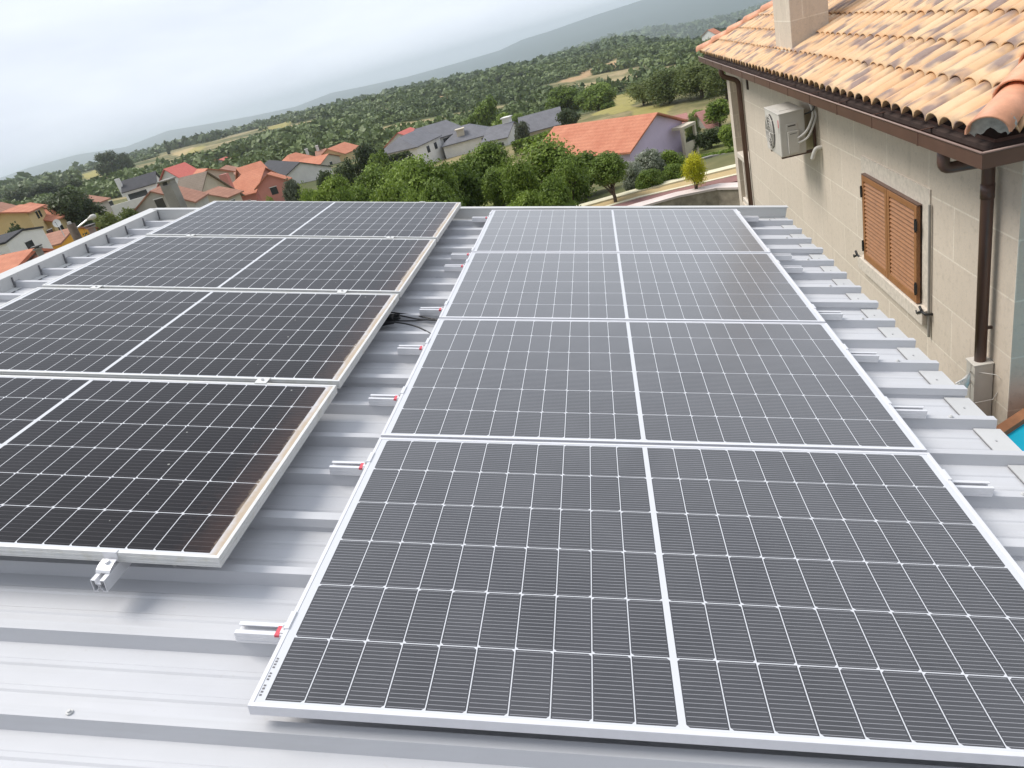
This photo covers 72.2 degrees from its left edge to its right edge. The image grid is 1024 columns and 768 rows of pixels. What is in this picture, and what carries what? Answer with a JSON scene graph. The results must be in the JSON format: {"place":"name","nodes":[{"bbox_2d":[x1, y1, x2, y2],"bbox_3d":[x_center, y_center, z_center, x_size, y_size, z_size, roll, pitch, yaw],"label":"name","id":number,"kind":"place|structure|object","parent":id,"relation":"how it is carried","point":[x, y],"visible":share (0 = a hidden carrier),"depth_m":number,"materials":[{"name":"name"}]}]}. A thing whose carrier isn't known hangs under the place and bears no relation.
{"place":"outdoors","nodes":[
{"label":"outdoors","id":0,"kind":"place"},
{"bbox_2d":[178,171,244,195],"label":"brown roofed barn","id":1,"kind":"structure","parent":0,"point":[204,181],"depth_m":81.88,"materials":[{"name":"beige paint"}]},
{"bbox_2d":[0,0,640,177],"label":"sky","id":2,"kind":"structure","parent":0,"point":[77,76],"materials":[{"name":"white"}]},
{"bbox_2d":[0,0,770,218],"bbox_3d":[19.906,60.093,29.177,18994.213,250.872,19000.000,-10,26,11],"label":"terrain","id":3,"kind":"structure","parent":0,"point":[634,15],"depth_m":4728.59,"materials":[{"name":"green plant"}]},
{"bbox_2d":[2,186,32,201],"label":"broadleaf tree","id":4,"kind":"object","parent":3,"relation":"on","point":[20,193],"visible":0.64,"depth_m":237.34,"materials":[{"name":"green plant"}]},
{"bbox_2d":[0,226,52,254],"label":"grey block house","id":5,"kind":"structure","parent":3,"relation":"on","point":[20,240],"depth_m":51.63,"materials":[{"name":"white paint"}]},
{"bbox_2d":[0,248,54,272],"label":"bright orange roofed house","id":6,"kind":"structure","parent":3,"relation":"on","point":[8,261],"depth_m":29.25,"materials":[{"name":"tile"}]},
{"bbox_2d":[30,182,63,197],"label":"broadleaf tree","id":7,"kind":"object","parent":3,"relation":"on","point":[45,188],"visible":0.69,"depth_m":241.37,"materials":[{"name":"green plant"}]},
{"bbox_2d":[26,202,69,232],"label":"peach house","id":8,"kind":"structure","parent":3,"relation":"on","point":[49,218],"depth_m":76.23,"materials":[{"name":"paint"}]},
{"bbox_2d":[0,204,48,234],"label":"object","id":9,"kind":"structure","parent":8,"relation":"on","point":[27,215],"depth_m":70.70,"materials":[{"name":"yellow paint"}]},
{"bbox_2d":[46,226,98,248],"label":"orange walled house","id":10,"kind":"structure","parent":3,"relation":"on","point":[57,239],"depth_m":62.03,"materials":[{"name":"brown tile"}]},
{"bbox_2d":[41,187,106,226],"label":"broadleaf tree","id":11,"kind":"object","parent":3,"relation":"on","point":[77,207],"visible":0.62,"depth_m":78.11,"materials":[{"name":"green plant"}]},
{"bbox_2d":[66,214,95,240],"bbox_3d":[-10.851,-2.452,19.321,0.866,4.310,0.267,-31,29,-28],"label":"street lamp","id":12,"kind":"object","parent":3,"relation":"on","point":[74,231],"visible":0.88,"depth_m":18.38,"materials":[{"name":"metal"}]},
{"bbox_2d":[93,153,113,175],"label":"broadleaf tree","id":13,"kind":"object","parent":3,"relation":"on","point":[100,169],"visible":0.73,"depth_m":349.40,"materials":[{"name":"green plant"}]},
{"bbox_2d":[93,211,119,230],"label":"broadleaf tree","id":14,"kind":"object","parent":3,"relation":"on","point":[101,222],"visible":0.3,"depth_m":65.82,"materials":[{"name":"green plant"}]},
{"bbox_2d":[102,150,124,177],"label":"broadleaf tree","id":15,"kind":"object","parent":3,"relation":"on","point":[119,164],"visible":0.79,"depth_m":349.91,"materials":[{"name":"green plant"}]},
{"bbox_2d":[108,171,159,216],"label":"modern white house","id":16,"kind":"structure","parent":3,"relation":"on","point":[135,190],"depth_m":125.60,"materials":[{"name":"white paint"}]},
{"bbox_2d":[156,176,187,207],"bbox_3d":[-7.570,-2.824,17.482,0.340,4.568,0.340,-10,26,11],"label":"concrete chimney","id":17,"kind":"object","parent":3,"relation":"on","point":[171,191],"visible":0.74,"depth_m":16.56,"materials":[{"name":"grey concrete"}]},
{"bbox_2d":[134,186,209,212],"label":"grey gabled house","id":18,"kind":"structure","parent":3,"relation":"on","point":[156,198],"depth_m":61.20,"materials":[{"name":"brown tile"}]},
{"bbox_2d":[157,162,196,186],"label":"red roofed house","id":19,"kind":"structure","parent":3,"relation":"on","point":[183,169],"depth_m":115.69,"materials":[{"name":"tile"}]},
{"bbox_2d":[205,186,243,202],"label":"open lean to","id":20,"kind":"object","parent":3,"relation":"on","point":[218,193],"visible":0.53,"depth_m":73.68,"materials":[{"name":"brown tile"}]},
{"bbox_2d":[218,167,278,200],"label":"salmon house","id":21,"kind":"structure","parent":3,"relation":"on","point":[248,182],"depth_m":93.91,"materials":[{"name":"orange tile"}]},
{"bbox_2d":[254,172,291,200],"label":"salmon porch gable","id":22,"kind":"structure","parent":3,"relation":"on","point":[270,184],"depth_m":90.98,"materials":[{"name":"pink paint"}]},
{"bbox_2d":[282,176,302,200],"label":"broadleaf tree","id":23,"kind":"object","parent":3,"relation":"on","point":[290,190],"visible":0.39,"depth_m":46.05,"materials":[{"name":"green plant"}]},
{"bbox_2d":[264,160,333,183],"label":"black roofed house","id":24,"kind":"structure","parent":3,"relation":"on","point":[298,172],"depth_m":125.54,"materials":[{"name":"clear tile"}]},
{"bbox_2d":[299,153,340,164],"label":"long tiled barn","id":25,"kind":"structure","parent":3,"relation":"on","point":[328,159],"depth_m":171.76,"materials":[{"name":"orange tile"}]},
{"bbox_2d":[311,170,353,201],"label":"broadleaf tree","id":26,"kind":"object","parent":3,"relation":"on","point":[327,192],"visible":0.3,"depth_m":33.50,"materials":[{"name":"green plant"}]},
{"bbox_2d":[321,142,357,160],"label":"yellow walled house","id":27,"kind":"structure","parent":3,"relation":"on","point":[344,149],"depth_m":179.57,"materials":[{"name":"orange tile"}]},
{"bbox_2d":[334,185,356,201],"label":"broadleaf tree","id":28,"kind":"object","parent":3,"relation":"on","point":[340,196],"visible":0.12,"depth_m":28.23,"materials":[{"name":"green plant"}]},
{"bbox_2d":[334,157,359,185],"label":"broadleaf tree","id":29,"kind":"object","parent":3,"relation":"on","point":[345,169],"visible":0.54,"depth_m":74.56,"materials":[{"name":"green plant"}]},
{"bbox_2d":[4,51,703,204],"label":"hillside trees","id":30,"kind":"object","parent":3,"relation":"on","point":[377,136],"visible":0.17,"depth_m":221.26,"materials":[{"name":"green plant"}]},
{"bbox_2d":[0,27,725,185],"bbox_3d":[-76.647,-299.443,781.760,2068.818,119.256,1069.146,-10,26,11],"label":"woodland","id":31,"kind":"object","parent":3,"relation":"on","point":[216,134],"visible":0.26,"depth_m":688.61,"materials":[{"name":"green plant"}]},
{"bbox_2d":[0,28,726,201],"bbox_3d":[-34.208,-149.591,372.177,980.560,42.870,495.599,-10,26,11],"label":"scrubland","id":32,"kind":"structure","parent":3,"relation":"on","point":[417,100],"depth_m":404.04,"materials":[{"name":"green plant"}]},
{"bbox_2d":[350,183,377,201],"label":"broadleaf tree","id":33,"kind":"object","parent":3,"relation":"on","point":[362,194],"visible":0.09,"depth_m":29.37,"materials":[{"name":"green plant"}]},
{"bbox_2d":[352,142,377,175],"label":"broadleaf tree","id":34,"kind":"object","parent":3,"relation":"on","point":[361,154],"visible":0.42,"depth_m":88.28,"materials":[{"name":"green plant"}]},
{"bbox_2d":[354,162,390,195],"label":"broadleaf tree","id":35,"kind":"object","parent":3,"relation":"on","point":[372,177],"visible":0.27,"depth_m":41.39,"materials":[{"name":"green plant"}]},
{"bbox_2d":[367,149,393,176],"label":"broadleaf tree","id":36,"kind":"object","parent":3,"relation":"on","point":[380,158],"visible":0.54,"depth_m":84.24,"materials":[{"name":"green plant"}]},
{"bbox_2d":[352,150,413,176],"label":"hedge","id":37,"kind":"object","parent":3,"relation":"on","point":[398,155],"visible":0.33,"depth_m":92.93,"materials":[{"name":"green plant"}]},
{"bbox_2d":[369,179,417,201],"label":"broadleaf tree","id":38,"kind":"object","parent":3,"relation":"on","point":[388,192],"visible":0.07,"depth_m":25.59,"materials":[{"name":"green plant"}]},
{"bbox_2d":[384,129,444,163],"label":"slate villa wing","id":39,"kind":"structure","parent":3,"relation":"on","point":[417,142],"depth_m":111.54,"materials":[{"name":"grey stone"}]},
{"bbox_2d":[391,153,466,204],"bbox_3d":[-3.933,-8.721,33.159,3.412,4.290,3.553,-9,26,14],"label":"broadleaf tree","id":40,"kind":"object","parent":3,"relation":"on","point":[415,171],"visible":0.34,"depth_m":32.10,"materials":[{"name":"green plant"}]},
{"bbox_2d":[414,120,460,157],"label":"slate villa","id":41,"kind":"object","parent":3,"relation":"on","point":[445,129],"visible":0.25,"depth_m":117.86,"materials":[{"name":"grey tile"}]},
{"bbox_2d":[417,176,465,206],"bbox_3d":[-2.376,-5.698,25.727,1.997,3.839,2.235,-31,29,-28],"label":"broadleaf tree","id":42,"kind":"object","parent":3,"relation":"on","point":[433,191],"visible":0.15,"depth_m":24.96,"materials":[{"name":"green plant"}]},
{"bbox_2d":[438,160,489,206],"bbox_3d":[-2.720,-10.143,37.057,2.995,3.382,2.828,-21,26,-10],"label":"broadleaf tree","id":43,"kind":"object","parent":3,"relation":"on","point":[472,190],"visible":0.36,"depth_m":36.36,"materials":[{"name":"green plant"}]},
{"bbox_2d":[441,124,488,158],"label":"slate pavilion","id":44,"kind":"structure","parent":3,"relation":"on","point":[463,139],"depth_m":114.19,"materials":[{"name":"grey tile"}]},
{"bbox_2d":[474,201,493,206],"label":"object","id":45,"kind":"structure","parent":3,"relation":"on","point":[490,205],"depth_m":43.04,"materials":[{"name":"green plant"}]},
{"bbox_2d":[459,138,512,205],"bbox_3d":[-1.341,-12.194,40.764,3.255,3.993,3.566,-8,26,15],"label":"broadleaf tree","id":46,"kind":"object","parent":45,"relation":"on","point":[483,157],"visible":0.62,"depth_m":39.67,"materials":[{"name":"green plant"}]},
{"bbox_2d":[473,94,498,126],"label":"broadleaf tree","id":47,"kind":"object","parent":3,"relation":"on","point":[485,111],"visible":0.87,"depth_m":139.28,"materials":[{"name":"green plant"}]},
{"bbox_2d":[481,165,514,205],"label":"broadleaf tree","id":48,"kind":"object","parent":3,"relation":"on","point":[490,187],"visible":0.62,"depth_m":34.72,"materials":[{"name":"green plant"}]},
{"bbox_2d":[481,115,516,145],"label":"slate garage","id":49,"kind":"structure","parent":3,"relation":"on","point":[503,133],"depth_m":110.60,"materials":[{"name":"grey tile"}]},
{"bbox_2d":[0,205,1023,767],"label":"metal roofed shed","id":50,"kind":"structure","parent":3,"relation":"on","point":[140,665],"depth_m":1.97,"materials":[{"name":"paint"}]},
{"bbox_2d":[90,201,421,591],"bbox_3d":[-0.931,-0.445,3.865,0.050,0.140,4.375,2,28,5],"label":"long rail","id":51,"kind":"object","parent":50,"relation":"on","point":[111,568],"visible":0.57,"depth_m":1.96,"materials":[{"name":"metal"}]},
{"bbox_2d":[0,375,336,567],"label":"solar panel","id":52,"kind":"object","parent":51,"relation":"attached to","point":[174,472],"visible":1,"depth_m":2.38,"materials":[{"name":"black glass"}]},
{"bbox_2d":[0,287,398,388],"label":"solar panel","id":53,"kind":"object","parent":51,"relation":"attached to","point":[321,338],"visible":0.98,"depth_m":3.36,"materials":[{"name":"black glass"}]},
{"bbox_2d":[42,236,435,297],"bbox_3d":[-1.604,-0.758,4.397,2.096,0.035,1.040,2,28,5],"label":"solar panel","id":54,"kind":"object","parent":51,"relation":"attached to","point":[335,265],"visible":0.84,"depth_m":4.30,"materials":[{"name":"black glass"}]},
{"bbox_2d":[145,201,460,242],"bbox_3d":[-1.504,-1.251,5.345,2.096,0.035,1.040,2,28,5],"label":"solar panel","id":55,"kind":"object","parent":51,"relation":"on","point":[397,220],"visible":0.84,"depth_m":5.26,"materials":[{"name":"black glass"}]},
{"bbox_2d":[234,611,296,643],"bbox_3d":[-0.512,0.628,1.794,0.393,0.066,0.058,1,27,5],"label":"mounting rail","id":56,"kind":"object","parent":50,"relation":"attached to","point":[259,632],"visible":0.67,"depth_m":1.80,"materials":[{"name":"metal"}]},
{"bbox_2d":[329,452,374,475],"bbox_3d":[-0.442,0.283,2.456,0.393,0.066,0.058,1,27,5],"label":"mounting rail","id":57,"kind":"object","parent":50,"relation":"attached to","point":[352,468],"visible":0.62,"depth_m":2.46,"materials":[{"name":"metal"}]},
{"bbox_2d":[368,386,406,405],"bbox_3d":[-0.395,0.053,2.897,0.393,0.066,0.058,1,27,5],"label":"mounting rail","id":58,"kind":"object","parent":50,"relation":"attached to","point":[382,400],"visible":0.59,"depth_m":2.90,"materials":[{"name":"metal"}]},
{"bbox_2d":[397,338,429,354],"bbox_3d":[-0.348,-0.176,3.339,0.393,0.066,0.058,1,27,5],"label":"mounting rail","id":59,"kind":"object","parent":50,"relation":"attached to","point":[409,349],"visible":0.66,"depth_m":3.34,"materials":[{"name":"metal"}]},
{"bbox_2d":[738,211,758,221],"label":"mounting rail","id":60,"kind":"object","parent":50,"relation":"on","point":[751,218],"visible":0.41,"depth_m":5.33,"materials":[{"name":"metal"}]},
{"bbox_2d":[471,209,770,252],"bbox_3d":[0.736,-1.098,5.026,1.908,0.032,1.134,1,27,5],"label":"solar panel","id":61,"kind":"object","parent":60,"relation":"on","point":[669,230],"visible":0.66,"depth_m":4.94,"materials":[{"name":"black glass"}]},
{"bbox_2d":[810,304,842,319],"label":"mounting rail","id":62,"kind":"object","parent":50,"relation":"on","point":[831,315],"visible":0.42,"depth_m":3.58,"materials":[{"name":"metal"}]},
{"bbox_2d":[439,252,825,322],"bbox_3d":[0.628,-0.570,4.011,1.908,0.032,1.134,1,27,5],"label":"solar panel","id":63,"kind":"object","parent":62,"relation":"on","point":[727,287],"visible":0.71,"depth_m":3.90,"materials":[{"name":"black glass"}]},
{"bbox_2d":[842,344,878,361],"bbox_3d":[1.444,-0.141,3.168,0.393,0.066,0.058,1,27,5],"label":"mounting rail","id":64,"kind":"object","parent":50,"relation":"on","point":[865,356],"visible":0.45,"depth_m":3.14,"materials":[{"name":"metal"}]},
{"bbox_2d":[381,318,926,451],"bbox_3d":[0.521,-0.041,2.995,1.908,0.032,1.134,1,27,5],"label":"solar panel","id":65,"kind":"object","parent":64,"relation":"on","point":[787,385],"visible":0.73,"depth_m":2.85,"materials":[{"name":"grey glass"}]},
{"bbox_2d":[883,396,927,418],"bbox_3d":[1.397,0.089,2.727,0.393,0.066,0.058,1,27,5],"label":"mounting rail","id":66,"kind":"object","parent":50,"relation":"on","point":[918,412],"visible":0.42,"depth_m":2.70,"materials":[{"name":"metal"}]},
{"bbox_2d":[940,469,994,496],"bbox_3d":[1.351,0.319,2.285,0.393,0.066,0.058,1,27,5],"label":"mounting rail","id":67,"kind":"object","parent":50,"relation":"on","point":[973,488],"visible":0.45,"depth_m":2.26,"materials":[{"name":"metal"}]},
{"bbox_2d":[247,437,1023,765],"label":"solar panel","id":68,"kind":"object","parent":67,"relation":"on","point":[865,603],"visible":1,"depth_m":1.80,"materials":[{"name":"grey glass"}]},
{"bbox_2d":[496,153,543,205],"bbox_3d":[0.441,-7.665,28.367,1.943,3.325,1.961,-10,26,11],"label":"broadleaf tree","id":69,"kind":"object","parent":3,"relation":"on","point":[519,177],"visible":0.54,"depth_m":27.97,"materials":[{"name":"green plant"}]},
{"bbox_2d":[514,121,529,139],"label":"broadleaf tree","id":70,"kind":"object","parent":3,"relation":"on","point":[521,128],"visible":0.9,"depth_m":97.91,"materials":[{"name":"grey plant"}]},
{"bbox_2d":[506,186,550,205],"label":"tree","id":71,"kind":"object","parent":3,"relation":"on","point":[529,198],"visible":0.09,"depth_m":23.49,"materials":[{"name":"green plant"}]},
{"bbox_2d":[511,129,551,154],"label":"hedge","id":72,"kind":"object","parent":3,"relation":"on","point":[518,144],"visible":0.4,"depth_m":88.51,"materials":[{"name":"green plant"}]},
{"bbox_2d":[518,107,560,135],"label":"slate ranch","id":73,"kind":"structure","parent":3,"relation":"on","point":[539,122],"depth_m":112.66,"materials":[{"name":"grey stone"}]},
{"bbox_2d":[504,129,596,204],"bbox_3d":[1.586,-9.138,30.768,3.957,3.606,4.053,-34,31,-34],"label":"broadleaf tree","id":74,"kind":"object","parent":3,"relation":"on","point":[544,155],"visible":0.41,"depth_m":30.01,"materials":[{"name":"green plant"}]},
{"bbox_2d":[538,173,580,205],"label":"broadleaf tree","id":75,"kind":"object","parent":3,"relation":"on","point":[556,190],"visible":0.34,"depth_m":24.19,"materials":[{"name":"green plant"}]},
{"bbox_2d":[544,84,582,111],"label":"broadleaf tree","id":76,"kind":"object","parent":3,"relation":"on","point":[560,96],"visible":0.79,"depth_m":137.30,"materials":[{"name":"green plant"}]},
{"bbox_2d":[555,108,580,125],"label":"broadleaf tree","id":77,"kind":"object","parent":3,"relation":"on","point":[565,116],"visible":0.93,"depth_m":100.67,"materials":[{"name":"green plant"}]},
{"bbox_2d":[552,152,592,203],"bbox_3d":[2.350,-8.342,29.357,1.978,2.580,2.195,4,32,35],"label":"broadleaf tree","id":78,"kind":"object","parent":3,"relation":"on","point":[575,179],"visible":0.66,"depth_m":29.00,"materials":[{"name":"green plant"}]},
{"bbox_2d":[572,150,600,196],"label":"broadleaf tree","id":79,"kind":"object","parent":3,"relation":"on","point":[589,156],"visible":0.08,"depth_m":32.57,"materials":[{"name":"green plant"}]},
{"bbox_2d":[572,82,617,111],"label":"broadleaf tree","id":80,"kind":"object","parent":3,"relation":"on","point":[595,96],"visible":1,"depth_m":131.85,"materials":[{"name":"green plant"}]},
{"bbox_2d":[532,112,698,161],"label":"lilac bungalow","id":81,"kind":"object","parent":3,"relation":"on","point":[628,138],"visible":0.38,"depth_m":55.02,"materials":[{"name":"orange tile"}]},
{"bbox_2d":[621,160,646,190],"bbox_3d":[5.050,-8.515,28.992,1.112,1.425,1.075,-4,28,22],"label":"shrub","id":82,"kind":"object","parent":3,"relation":"on","point":[632,174],"visible":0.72,"depth_m":28.75,"materials":[{"name":"green plant"}]},
{"bbox_2d":[622,79,651,105],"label":"broadleaf tree","id":83,"kind":"object","parent":3,"relation":"on","point":[637,90],"visible":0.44,"depth_m":107.20,"materials":[{"name":"green plant"}]},
{"bbox_2d":[635,168,663,189],"bbox_3d":[5.491,-8.122,28.112,1.260,1.024,1.212,-18,25,-4],"label":"shrub","id":84,"kind":"object","parent":3,"relation":"on","point":[647,179],"visible":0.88,"depth_m":27.81,"materials":[{"name":"green plant"}]},
{"bbox_2d":[634,147,665,172],"bbox_3d":[5.951,-9.350,30.144,1.543,1.677,1.401,-22,26,-13],"label":"shrub","id":85,"kind":"object","parent":3,"relation":"on","point":[649,159],"visible":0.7,"depth_m":29.71,"materials":[{"name":"green plant"}]},
{"bbox_2d":[576,164,735,205],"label":"garden wall","id":86,"kind":"structure","parent":3,"relation":"on","point":[664,183],"depth_m":27.76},
{"bbox_2d":[549,0,771,54],"bbox_3d":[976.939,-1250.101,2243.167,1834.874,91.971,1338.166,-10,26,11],"label":"distant woodland","id":87,"kind":"object","parent":3,"relation":"on","point":[695,28],"visible":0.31,"depth_m":2248.16,"materials":[{"name":"green plant"}]},
{"bbox_2d":[642,63,687,106],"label":"broadleaf tree","id":88,"kind":"object","parent":3,"relation":"on","point":[658,85],"visible":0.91,"depth_m":99.93,"materials":[{"name":"green plant"}]},
{"bbox_2d":[661,163,683,180],"bbox_3d":[6.546,-8.448,28.320,1.168,0.945,1.106,-5,28,22],"label":"shrub","id":89,"kind":"object","parent":3,"relation":"on","point":[671,171],"visible":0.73,"depth_m":28.03,"materials":[{"name":"green plant"}]},
{"bbox_2d":[660,149,685,175],"bbox_3d":[6.863,-9.543,30.486,1.432,1.272,1.327,4,31,35],"label":"shrub","id":90,"kind":"object","parent":3,"relation":"on","point":[670,157],"visible":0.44,"depth_m":30.17,"materials":[{"name":"green plant"}]},
{"bbox_2d":[628,182,739,205],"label":"retaining wall","id":91,"kind":"structure","parent":3,"relation":"on","point":[722,194],"depth_m":25.54,"materials":[{"name":"stone"}]},
{"bbox_2d":[680,151,707,188],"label":"broadleaf tree","id":92,"kind":"object","parent":3,"relation":"on","point":[694,170],"visible":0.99,"depth_m":25.38,"materials":[{"name":"yellow plant"}]},
{"bbox_2d":[667,57,723,98],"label":"broadleaf tree","id":93,"kind":"object","parent":3,"relation":"on","point":[689,81],"visible":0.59,"depth_m":96.06,"materials":[{"name":"green plant"}]},
{"bbox_2d":[699,126,721,149],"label":"broadleaf tree","id":94,"kind":"object","parent":3,"relation":"on","point":[709,137],"visible":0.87,"depth_m":56.96,"materials":[{"name":"green plant"}]},
{"bbox_2d":[699,64,728,99],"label":"broadleaf tree","id":95,"kind":"object","parent":3,"relation":"on","point":[715,82],"visible":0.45,"depth_m":88.38,"materials":[{"name":"green plant"}]},
{"bbox_2d":[703,97,729,126],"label":"broadleaf tree","id":96,"kind":"object","parent":3,"relation":"on","point":[717,110],"visible":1,"depth_m":68.50,"materials":[{"name":"green plant"}]},
{"bbox_2d":[717,124,733,148],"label":"broadleaf tree","id":97,"kind":"object","parent":3,"relation":"on","point":[725,134],"visible":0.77,"depth_m":52.99,"materials":[{"name":"green plant"}]},
{"bbox_2d":[696,0,1023,424],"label":"granite house","id":98,"kind":"structure","parent":3,"relation":"on","point":[901,195],"depth_m":6.20,"materials":[{"name":"beige stone"}]},
{"bbox_2d":[764,102,821,159],"bbox_3d":[3.534,-3.346,8.898,0.481,0.903,0.953,-10,26,11],"label":"air conditioner","id":99,"kind":"object","parent":98,"relation":"attached to","point":[786,131],"visible":0.87,"depth_m":8.72,"materials":[{"name":"white metal"}]},
{"bbox_2d":[965,357,993,415],"bbox_3d":[3.725,0.405,5.633,0.139,1.345,0.144,-10,26,11],"label":"pipe guard","id":100,"kind":"object","parent":98,"relation":"attached to","point":[979,388],"visible":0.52,"depth_m":5.38,"materials":[{"name":"beige metal"}]},
{"bbox_2d":[996,408,1023,450],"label":"garden pool","id":101,"kind":"structure","parent":3,"relation":"in","point":[1012,427],"depth_m":4.82,"materials":[{"name":"liquid"}]},
{"bbox_2d":[592,168,736,205],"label":"verge","id":102,"kind":"structure","parent":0,"point":[709,177],"depth_m":27.30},
{"bbox_2d":[588,150,628,201],"bbox_3d":[3.860,-7.846,27.147,1.602,2.335,1.761,7,34,40],"label":"broadleaf tree","id":103,"kind":"object","parent":102,"relation":"on","point":[608,169],"visible":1,"depth_m":26.52,"materials":[{"name":"green plant"}]},
{"bbox_2d":[613,175,737,205],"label":"pavement","id":104,"kind":"structure","parent":0,"point":[731,179],"depth_m":26.46,"materials":[{"name":"grey concrete"}]},
{"bbox_2d":[606,173,736,205],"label":"kerb","id":105,"kind":"structure","parent":104,"relation":"on","point":[670,189],"depth_m":26.82,"materials":[{"name":"grey concrete"}]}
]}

